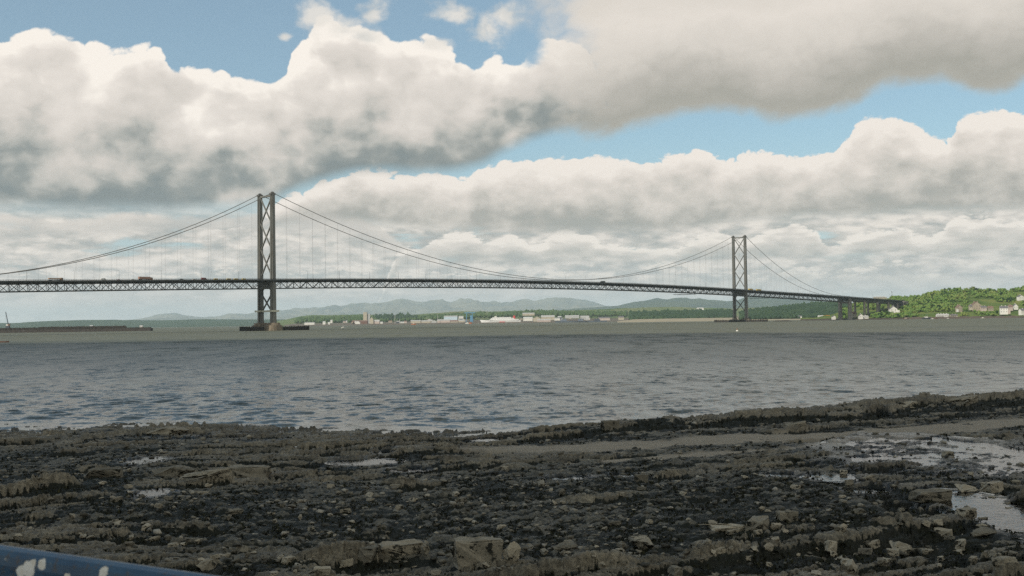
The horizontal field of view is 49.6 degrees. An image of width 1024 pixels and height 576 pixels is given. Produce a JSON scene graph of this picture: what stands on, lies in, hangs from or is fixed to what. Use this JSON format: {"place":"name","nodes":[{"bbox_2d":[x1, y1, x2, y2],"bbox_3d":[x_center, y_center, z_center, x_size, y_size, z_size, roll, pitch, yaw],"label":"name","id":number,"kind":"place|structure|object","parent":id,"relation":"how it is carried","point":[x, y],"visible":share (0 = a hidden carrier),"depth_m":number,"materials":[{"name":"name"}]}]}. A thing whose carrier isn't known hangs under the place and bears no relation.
{"place":"outdoors","nodes":[
{"label":"outdoors","id":0,"kind":"place"},
{"bbox_2d":[0,545,215,575],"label":"railing","id":1,"kind":"object","parent":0,"point":[17,561],"depth_m":2.38,"materials":[{"name":"metal"}]},
{"bbox_2d":[0,319,285,327],"bbox_3d":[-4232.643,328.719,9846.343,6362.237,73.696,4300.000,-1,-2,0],"label":"hills","id":2,"kind":"structure","parent":0,"point":[187,323],"depth_m":8955.92,"materials":[{"name":"green plant"}]},
{"bbox_2d":[132,297,604,319],"bbox_3d":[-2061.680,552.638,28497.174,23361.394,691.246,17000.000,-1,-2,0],"label":"mountains","id":3,"kind":"structure","parent":0,"point":[398,306],"depth_m":28401.60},
{"bbox_2d":[284,317,738,325],"bbox_3d":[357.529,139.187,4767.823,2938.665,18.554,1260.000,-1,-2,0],"label":"shore","id":4,"kind":"structure","parent":0,"point":[468,321],"depth_m":4224.27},
{"bbox_2d":[352,320,367,323],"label":"shed","id":5,"kind":"structure","parent":4,"relation":"on","point":[363,321],"depth_m":4358.26,"materials":[{"name":"grey metal"}]},
{"bbox_2d":[373,312,417,321],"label":"woods","id":6,"kind":"object","parent":4,"relation":"on","point":[392,316],"visible":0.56,"depth_m":5344.86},
{"bbox_2d":[437,319,449,322],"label":"shed","id":7,"kind":"structure","parent":4,"relation":"on","point":[443,320],"depth_m":4288.15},
{"bbox_2d":[444,316,457,319],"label":"shed","id":8,"kind":"structure","parent":4,"relation":"on","point":[451,317],"depth_m":4458.55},
{"bbox_2d":[464,312,474,321],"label":"gantry crane","id":9,"kind":"object","parent":4,"relation":"on","point":[471,318],"visible":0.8,"depth_m":4274.42,"materials":[{"name":"blue metal"}]},
{"bbox_2d":[537,319,550,321],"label":"shed","id":10,"kind":"structure","parent":4,"relation":"on","point":[543,320],"depth_m":4188.15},
{"bbox_2d":[541,315,554,319],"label":"warehouse","id":11,"kind":"structure","parent":4,"relation":"on","point":[551,317],"depth_m":4328.45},
{"bbox_2d":[565,315,578,317],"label":"shed","id":12,"kind":"structure","parent":4,"relation":"on","point":[571,316],"depth_m":4358.50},
{"bbox_2d":[0,389,1023,575],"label":"shore","id":13,"kind":"structure","parent":0,"point":[885,529],"depth_m":35.90,"materials":[{"name":"stone"}]},
{"bbox_2d":[86,466,122,478],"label":"rock","id":14,"kind":"object","parent":13,"relation":"on","point":[106,472],"visible":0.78,"depth_m":40.12,"materials":[{"name":"stone"}]},
{"bbox_2d":[110,496,122,501],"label":"stone","id":15,"kind":"object","parent":13,"relation":"on","point":[117,499],"visible":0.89,"depth_m":32.63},
{"bbox_2d":[123,541,134,546],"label":"stone","id":16,"kind":"object","parent":13,"relation":"on","point":[128,543],"visible":0.98,"depth_m":24.06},
{"bbox_2d":[141,523,150,530],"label":"rock","id":17,"kind":"object","parent":13,"relation":"on","point":[146,526],"visible":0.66,"depth_m":27.78,"materials":[{"name":"stone"}]},
{"bbox_2d":[125,456,167,464],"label":"rock pool","id":18,"kind":"object","parent":13,"relation":"on","point":[147,461],"visible":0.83,"depth_m":47.78,"materials":[{"name":"black liquid"}]},
{"bbox_2d":[145,536,160,541],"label":"rock","id":19,"kind":"object","parent":13,"relation":"on","point":[154,538],"visible":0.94,"depth_m":26.58,"materials":[{"name":"stone"}]},
{"bbox_2d":[154,503,162,508],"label":"stone","id":20,"kind":"object","parent":13,"relation":"on","point":[158,505],"visible":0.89,"depth_m":31.18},
{"bbox_2d":[141,422,192,434],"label":"rock","id":21,"kind":"object","parent":13,"relation":"on","point":[171,430],"visible":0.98,"depth_m":64.09,"materials":[{"name":"stone"}]},
{"bbox_2d":[138,459,197,476],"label":"rock","id":22,"kind":"object","parent":13,"relation":"on","point":[172,470],"visible":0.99,"depth_m":41.17,"materials":[{"name":"stone"}]},
{"bbox_2d":[168,542,178,546],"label":"rock","id":23,"kind":"object","parent":13,"relation":"on","point":[174,544],"visible":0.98,"depth_m":24.52,"materials":[{"name":"stone"}]},
{"bbox_2d":[180,556,216,571],"bbox_3d":[-6.167,5.407,21.713,0.815,0.367,0.347,0,-2,-27],"label":"rock","id":24,"kind":"object","parent":13,"relation":"on","point":[209,564],"visible":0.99,"depth_m":21.71,"materials":[{"name":"stone"}]},
{"bbox_2d":[180,467,232,481],"bbox_3d":[-11.011,6.691,39.683,1.378,0.433,2.296,-2,-2,43],"label":"rock","id":25,"kind":"object","parent":13,"relation":"on","point":[222,473],"visible":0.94,"depth_m":39.41,"materials":[{"name":"stone"}]},
{"bbox_2d":[210,554,220,558],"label":"stone","id":26,"kind":"object","parent":13,"relation":"on","point":[216,556],"visible":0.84,"depth_m":22.20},
{"bbox_2d":[225,508,242,514],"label":"stone","id":27,"kind":"object","parent":13,"relation":"on","point":[233,511],"visible":0.96,"depth_m":30.35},
{"bbox_2d":[226,465,271,477],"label":"rock","id":28,"kind":"object","parent":13,"relation":"on","point":[251,471],"visible":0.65,"depth_m":41.69,"materials":[{"name":"stone"}]},
{"bbox_2d":[281,556,294,564],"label":"stone","id":29,"kind":"object","parent":13,"relation":"on","point":[287,559],"visible":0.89,"depth_m":22.76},
{"bbox_2d":[313,566,330,575],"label":"stone","id":30,"kind":"object","parent":13,"relation":"on","point":[325,570],"visible":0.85,"depth_m":21.80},
{"bbox_2d":[340,508,350,513],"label":"stone","id":31,"kind":"object","parent":13,"relation":"on","point":[347,510],"visible":0.84,"depth_m":31.13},
{"bbox_2d":[340,558,352,567],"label":"rock","id":32,"kind":"object","parent":13,"relation":"on","point":[347,562],"visible":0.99,"depth_m":23.05,"materials":[{"name":"stone"}]},
{"bbox_2d":[325,459,404,465],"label":"rock pool","id":33,"kind":"object","parent":13,"relation":"on","point":[345,461],"visible":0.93,"depth_m":46.81,"materials":[{"name":"black liquid"}]},
{"bbox_2d":[358,543,379,562],"bbox_3d":[-3.003,5.615,23.470,0.388,0.372,0.661,-1,-2,10],"label":"rock","id":34,"kind":"object","parent":13,"relation":"on","point":[367,554],"visible":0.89,"depth_m":23.21,"materials":[{"name":"stone"}]},
{"bbox_2d":[395,504,403,509],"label":"stone","id":35,"kind":"object","parent":13,"relation":"on","point":[399,507],"visible":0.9,"depth_m":31.96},
{"bbox_2d":[379,539,422,557],"bbox_3d":[-2.414,5.669,23.882,0.978,0.478,0.554,0,-2,-23],"label":"rock","id":36,"kind":"object","parent":13,"relation":"on","point":[396,549],"visible":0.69,"depth_m":23.69,"materials":[{"name":"stone"}]},
{"bbox_2d":[390,468,430,471],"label":"rock pool","id":37,"kind":"object","parent":13,"relation":"on","point":[409,470],"visible":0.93,"depth_m":44.02,"materials":[{"name":"black liquid"}]},
{"bbox_2d":[420,540,429,555],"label":"rock","id":38,"kind":"object","parent":13,"relation":"on","point":[425,549],"visible":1,"depth_m":23.61,"materials":[{"name":"stone"}]},
{"bbox_2d":[431,570,440,575],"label":"stone","id":39,"kind":"object","parent":13,"relation":"on","point":[436,572],"visible":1,"depth_m":20.52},
{"bbox_2d":[456,497,467,501],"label":"stone","id":40,"kind":"object","parent":13,"relation":"on","point":[461,499],"visible":0.81,"depth_m":33.47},
{"bbox_2d":[451,536,502,569],"bbox_3d":[-0.711,5.452,22.630,1.071,0.774,0.690,0,-2,-11],"label":"rock","id":41,"kind":"object","parent":13,"relation":"on","point":[469,551],"visible":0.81,"depth_m":22.43,"materials":[{"name":"stone"}]},
{"bbox_2d":[502,541,520,561],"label":"rock","id":42,"kind":"object","parent":13,"relation":"on","point":[511,551],"visible":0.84,"depth_m":22.52,"materials":[{"name":"stone"}]},
{"bbox_2d":[0,396,1023,575],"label":"rubble","id":43,"kind":"object","parent":13,"relation":"on","point":[450,502],"visible":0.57,"depth_m":32.15,"materials":[{"name":"stone"}]},
{"bbox_2d":[0,400,1023,575],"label":"seaweed","id":44,"kind":"object","parent":13,"relation":"on","point":[552,531],"visible":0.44,"depth_m":31.05,"materials":[{"name":"plant"}]},
{"bbox_2d":[537,480,544,486],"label":"stone","id":45,"kind":"object","parent":13,"relation":"on","point":[540,482],"visible":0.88,"depth_m":36.94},
{"bbox_2d":[553,540,577,550],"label":"rock","id":46,"kind":"object","parent":13,"relation":"on","point":[568,544],"visible":0.98,"depth_m":23.57,"materials":[{"name":"stone"}]},
{"bbox_2d":[600,420,618,430],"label":"rock","id":47,"kind":"object","parent":13,"relation":"on","point":[607,424],"visible":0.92,"depth_m":60.98,"materials":[{"name":"stone"}]},
{"bbox_2d":[608,521,620,525],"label":"stone","id":48,"kind":"object","parent":13,"relation":"on","point":[614,522],"visible":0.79,"depth_m":27.45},
{"bbox_2d":[616,542,625,548],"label":"stone","id":49,"kind":"object","parent":13,"relation":"on","point":[620,545],"visible":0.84,"depth_m":23.98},
{"bbox_2d":[628,535,652,550],"bbox_3d":[2.838,5.411,23.448,0.480,0.481,1.125,0,-2,-12],"label":"rock","id":50,"kind":"object","parent":13,"relation":"on","point":[642,542],"visible":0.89,"depth_m":23.62,"materials":[{"name":"stone"}]},
{"bbox_2d":[634,474,647,482],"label":"rock","id":51,"kind":"object","parent":13,"relation":"on","point":[641,477],"visible":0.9,"depth_m":37.70,"materials":[{"name":"stone"}]},
{"bbox_2d":[667,565,682,575],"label":"stone","id":52,"kind":"object","parent":13,"relation":"on","point":[674,570],"visible":1,"depth_m":21.67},
{"bbox_2d":[713,547,725,553],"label":"stone","id":53,"kind":"object","parent":13,"relation":"on","point":[719,550],"visible":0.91,"depth_m":22.85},
{"bbox_2d":[699,523,745,531],"bbox_3d":[4.755,5.556,25.468,1.302,0.278,0.466,0,-2,-11],"label":"rock","id":54,"kind":"object","parent":13,"relation":"on","point":[721,527],"visible":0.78,"depth_m":25.42,"materials":[{"name":"stone"}]},
{"bbox_2d":[725,529,738,534],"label":"stone","id":55,"kind":"object","parent":13,"relation":"on","point":[729,532],"visible":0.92,"depth_m":25.15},
{"bbox_2d":[745,515,768,530],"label":"rock","id":56,"kind":"object","parent":13,"relation":"on","point":[753,523],"visible":0.73,"depth_m":25.25,"materials":[{"name":"stone"}]},
{"bbox_2d":[753,529,762,535],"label":"stone","id":57,"kind":"object","parent":13,"relation":"on","point":[759,532],"visible":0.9,"depth_m":24.67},
{"bbox_2d":[763,542,773,551],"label":"rock","id":58,"kind":"object","parent":13,"relation":"on","point":[769,546],"visible":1,"depth_m":23.49,"materials":[{"name":"stone"}]},
{"bbox_2d":[770,523,782,529],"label":"stone","id":59,"kind":"object","parent":13,"relation":"on","point":[773,526],"visible":0.81,"depth_m":25.51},
{"bbox_2d":[775,510,798,521],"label":"rock","id":60,"kind":"object","parent":13,"relation":"on","point":[789,515],"visible":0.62,"depth_m":26.65,"materials":[{"name":"stone"}]},
{"bbox_2d":[785,421,805,426],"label":"rock","id":61,"kind":"object","parent":13,"relation":"on","point":[801,423],"visible":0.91,"depth_m":59.43,"materials":[{"name":"stone"}]},
{"bbox_2d":[790,484,800,488],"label":"stone","id":62,"kind":"object","parent":13,"relation":"on","point":[792,486],"visible":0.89,"depth_m":33.80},
{"bbox_2d":[810,570,822,574],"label":"stone","id":63,"kind":"object","parent":13,"relation":"on","point":[815,572],"visible":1,"depth_m":19.56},
{"bbox_2d":[824,540,836,553],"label":"stone","id":64,"kind":"object","parent":13,"relation":"on","point":[829,545],"visible":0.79,"depth_m":24.32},
{"bbox_2d":[808,474,856,482],"bbox_3d":[10.944,6.467,37.759,2.250,0.001,2.320,-1,-2,0],"label":"rock pool","id":65,"kind":"object","parent":13,"relation":"on","point":[832,477],"visible":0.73,"depth_m":37.88,"materials":[{"name":"black liquid"}]},
{"bbox_2d":[838,523,847,531],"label":"stone","id":66,"kind":"object","parent":13,"relation":"on","point":[843,527],"visible":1,"depth_m":24.86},
{"bbox_2d":[840,558,849,564],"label":"stone","id":67,"kind":"object","parent":13,"relation":"on","point":[843,561],"visible":0.59,"depth_m":21.76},
{"bbox_2d":[844,479,853,485],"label":"stone","id":68,"kind":"object","parent":13,"relation":"on","point":[848,482],"visible":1,"depth_m":34.36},
{"bbox_2d":[844,559,857,572],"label":"stone","id":69,"kind":"object","parent":13,"relation":"on","point":[851,566],"visible":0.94,"depth_m":20.45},
{"bbox_2d":[840,505,865,513],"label":"rock","id":70,"kind":"object","parent":13,"relation":"on","point":[858,510],"visible":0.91,"depth_m":28.23,"materials":[{"name":"stone"}]},
{"bbox_2d":[858,548,872,554],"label":"stone","id":71,"kind":"object","parent":13,"relation":"on","point":[866,551],"visible":0.99,"depth_m":22.61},
{"bbox_2d":[866,539,879,548],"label":"stone","id":72,"kind":"object","parent":13,"relation":"on","point":[874,544],"visible":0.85,"depth_m":24.80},
{"bbox_2d":[877,557,883,565],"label":"stone","id":73,"kind":"object","parent":13,"relation":"on","point":[880,560],"visible":1,"depth_m":21.85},
{"bbox_2d":[886,548,898,555],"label":"stone","id":74,"kind":"object","parent":13,"relation":"on","point":[891,552],"visible":1,"depth_m":22.66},
{"bbox_2d":[889,540,917,552],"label":"rock","id":75,"kind":"object","parent":13,"relation":"on","point":[904,547],"visible":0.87,"depth_m":24.23,"materials":[{"name":"stone"}]},
{"bbox_2d":[902,401,917,407],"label":"rock","id":76,"kind":"object","parent":13,"relation":"on","point":[910,403],"visible":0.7,"depth_m":68.98,"materials":[{"name":"stone"}]},
{"bbox_2d":[820,436,1023,476],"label":"rock pool","id":77,"kind":"object","parent":13,"relation":"on","point":[988,449],"visible":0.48,"depth_m":45.35,"materials":[{"name":"black liquid"}]},
{"bbox_2d":[918,548,928,554],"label":"stone","id":78,"kind":"object","parent":13,"relation":"on","point":[923,551],"visible":0.99,"depth_m":24.48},
{"bbox_2d":[921,519,930,527],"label":"stone","id":79,"kind":"object","parent":13,"relation":"on","point":[925,523],"visible":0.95,"depth_m":26.06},
{"bbox_2d":[908,488,952,503],"bbox_3d":[11.407,5.679,30.215,1.095,0.428,0.620,0,-2,-17],"label":"rock","id":80,"kind":"object","parent":13,"relation":"on","point":[922,496],"visible":0.89,"depth_m":30.00,"materials":[{"name":"stone"}]},
{"bbox_2d":[932,519,942,525],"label":"stone","id":81,"kind":"object","parent":13,"relation":"on","point":[939,522],"visible":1,"depth_m":26.20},
{"bbox_2d":[934,527,952,536],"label":"stone","id":82,"kind":"object","parent":13,"relation":"on","point":[943,532],"visible":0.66,"depth_m":25.93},
{"bbox_2d":[941,451,953,455],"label":"rock","id":83,"kind":"object","parent":13,"relation":"on","point":[948,453],"visible":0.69,"depth_m":44.02,"materials":[{"name":"stone"}]},
{"bbox_2d":[943,536,955,539],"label":"stone","id":84,"kind":"object","parent":13,"relation":"on","point":[949,537],"visible":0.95,"depth_m":25.48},
{"bbox_2d":[954,539,965,550],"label":"stone","id":85,"kind":"object","parent":13,"relation":"on","point":[960,544],"visible":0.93,"depth_m":23.50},
{"bbox_2d":[949,395,977,402],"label":"rock","id":86,"kind":"object","parent":13,"relation":"on","point":[973,398],"visible":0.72,"depth_m":70.26,"materials":[{"name":"stone"}]},
{"bbox_2d":[955,506,976,517],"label":"rock","id":87,"kind":"object","parent":13,"relation":"on","point":[968,511],"visible":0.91,"depth_m":26.92,"materials":[{"name":"stone"}]},
{"bbox_2d":[954,484,982,492],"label":"rock","id":88,"kind":"object","parent":13,"relation":"on","point":[962,488],"visible":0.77,"depth_m":31.54,"materials":[{"name":"stone"}]},
{"bbox_2d":[968,556,976,561],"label":"stone","id":89,"kind":"object","parent":13,"relation":"on","point":[972,558],"visible":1,"depth_m":21.13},
{"bbox_2d":[941,492,1020,528],"bbox_3d":[12.412,5.684,27.894,3.034,0.001,8.700,-1,-2,0],"label":"rock pool","id":90,"kind":"object","parent":13,"relation":"on","point":[977,499],"visible":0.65,"depth_m":29.77,"materials":[{"name":"black liquid"}]},
{"bbox_2d":[969,526,996,536],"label":"rock","id":91,"kind":"object","parent":13,"relation":"on","point":[982,531],"visible":0.99,"depth_m":25.48,"materials":[{"name":"stone"}]},
{"bbox_2d":[980,481,1003,492],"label":"rock","id":92,"kind":"object","parent":13,"relation":"on","point":[993,486],"visible":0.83,"depth_m":33.01,"materials":[{"name":"stone"}]},
{"bbox_2d":[991,557,1004,566],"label":"stone","id":93,"kind":"object","parent":13,"relation":"on","point":[995,561],"visible":1,"depth_m":19.28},
{"bbox_2d":[997,556,1017,562],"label":"rock","id":94,"kind":"object","parent":13,"relation":"on","point":[1008,559],"visible":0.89,"depth_m":19.38,"materials":[{"name":"stone"}]},
{"bbox_2d":[1008,550,1017,556],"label":"stone","id":95,"kind":"object","parent":13,"relation":"on","point":[1011,552],"visible":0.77,"depth_m":21.09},
{"bbox_2d":[0,318,1023,436],"bbox_3d":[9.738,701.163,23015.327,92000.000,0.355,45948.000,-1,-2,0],"label":"water","id":96,"kind":"structure","parent":0,"point":[495,378],"depth_m":144.52,"materials":[{"name":"liquid"}]},
{"bbox_2d":[0,325,152,332],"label":"breakwater","id":97,"kind":"object","parent":96,"relation":"in","point":[69,329],"visible":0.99,"depth_m":1643.84,"materials":[{"name":"stone"}]},
{"bbox_2d":[480,316,520,321],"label":"ferry","id":98,"kind":"object","parent":96,"relation":"on","point":[501,319],"visible":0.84,"depth_m":4199.37,"materials":[{"name":"white metal"}]},
{"bbox_2d":[904,316,1019,318],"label":"harbour wall","id":99,"kind":"structure","parent":96,"relation":"in","point":[955,317],"depth_m":2153.09,"materials":[{"name":"stone"}]},
{"bbox_2d":[0,0,1023,322],"label":"sky","id":100,"kind":"structure","parent":0,"point":[864,148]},
{"bbox_2d":[277,307,764,325],"bbox_3d":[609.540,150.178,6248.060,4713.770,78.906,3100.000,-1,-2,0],"label":"hills","id":101,"kind":"structure","parent":0,"point":[286,322],"depth_m":6091.88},
{"bbox_2d":[294,309,627,323],"bbox_3d":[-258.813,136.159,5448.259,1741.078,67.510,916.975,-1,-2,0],"label":"woods","id":102,"kind":"object","parent":101,"relation":"on","point":[434,316],"visible":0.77,"depth_m":5184.89,"materials":[{"name":"plant"}]},
{"bbox_2d":[559,296,825,310],"bbox_3d":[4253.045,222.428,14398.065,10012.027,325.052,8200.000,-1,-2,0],"label":"hills","id":103,"kind":"structure","parent":0,"point":[703,303],"depth_m":14892.72,"materials":[{"name":"plant"}]},
{"bbox_2d":[617,318,800,321],"bbox_3d":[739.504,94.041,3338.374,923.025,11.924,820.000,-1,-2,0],"label":"shore","id":104,"kind":"structure","parent":0,"point":[674,320],"depth_m":3041.33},
{"bbox_2d":[628,308,732,319],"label":"woods","id":105,"kind":"object","parent":104,"relation":"on","point":[691,313],"visible":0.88,"depth_m":3606.69,"materials":[{"name":"plant"}]},
{"bbox_2d":[738,301,853,318],"bbox_3d":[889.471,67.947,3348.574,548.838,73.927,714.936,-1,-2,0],"label":"woods","id":106,"kind":"object","parent":104,"relation":"on","point":[812,309],"visible":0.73,"depth_m":3188.73,"materials":[{"name":"plant"}]},
{"bbox_2d":[801,291,1023,320],"bbox_3d":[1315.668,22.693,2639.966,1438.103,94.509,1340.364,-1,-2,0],"label":"headland","id":107,"kind":"structure","parent":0,"point":[987,301],"depth_m":2376.94,"materials":[{"name":"plant"}]},
{"bbox_2d":[889,306,899,312],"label":"gabled house","id":108,"kind":"structure","parent":107,"relation":"on","point":[893,309],"depth_m":2339.30,"materials":[{"name":"stone"}]},
{"bbox_2d":[842,285,1023,317],"bbox_3d":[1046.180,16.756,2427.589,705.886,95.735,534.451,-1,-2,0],"label":"woods","id":109,"kind":"object","parent":107,"relation":"on","point":[945,300],"visible":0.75,"depth_m":2479.09,"materials":[{"name":"green plant"}]},
{"bbox_2d":[936,313,948,316],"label":"terrace","id":110,"kind":"structure","parent":107,"relation":"on","point":[942,315],"depth_m":2213.99,"materials":[{"name":"white paint"}]},
{"bbox_2d":[955,304,962,311],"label":"house","id":111,"kind":"structure","parent":107,"relation":"on","point":[959,307],"depth_m":2289.61,"materials":[{"name":"stone"}]},
{"bbox_2d":[971,301,980,310],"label":"villa","id":112,"kind":"object","parent":107,"relation":"on","point":[976,306],"visible":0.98,"depth_m":2289.55,"materials":[{"name":"stone"}]},
{"bbox_2d":[999,305,1009,314],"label":"house","id":113,"kind":"structure","parent":107,"relation":"on","point":[1003,310],"depth_m":2199.91,"materials":[{"name":"stone"}]},
{"label":"sea bed","id":114,"kind":"structure","parent":0,"visible":0},
{"bbox_2d":[0,192,908,330],"bbox_3d":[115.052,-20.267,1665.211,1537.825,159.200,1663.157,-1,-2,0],"label":"suspension bridge","id":115,"kind":"structure","parent":114,"relation":"on","point":[262,284],"depth_m":1304.97,"materials":[{"name":"painted steel"},{"name":"concrete"},{"name":"asphalt"}]},
{"bbox_2d":[138,277,152,279],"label":"lorry","id":116,"kind":"object","parent":115,"relation":"on","point":[144,278],"visible":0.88,"depth_m":1125.80,"materials":[{"name":"orange paint"}]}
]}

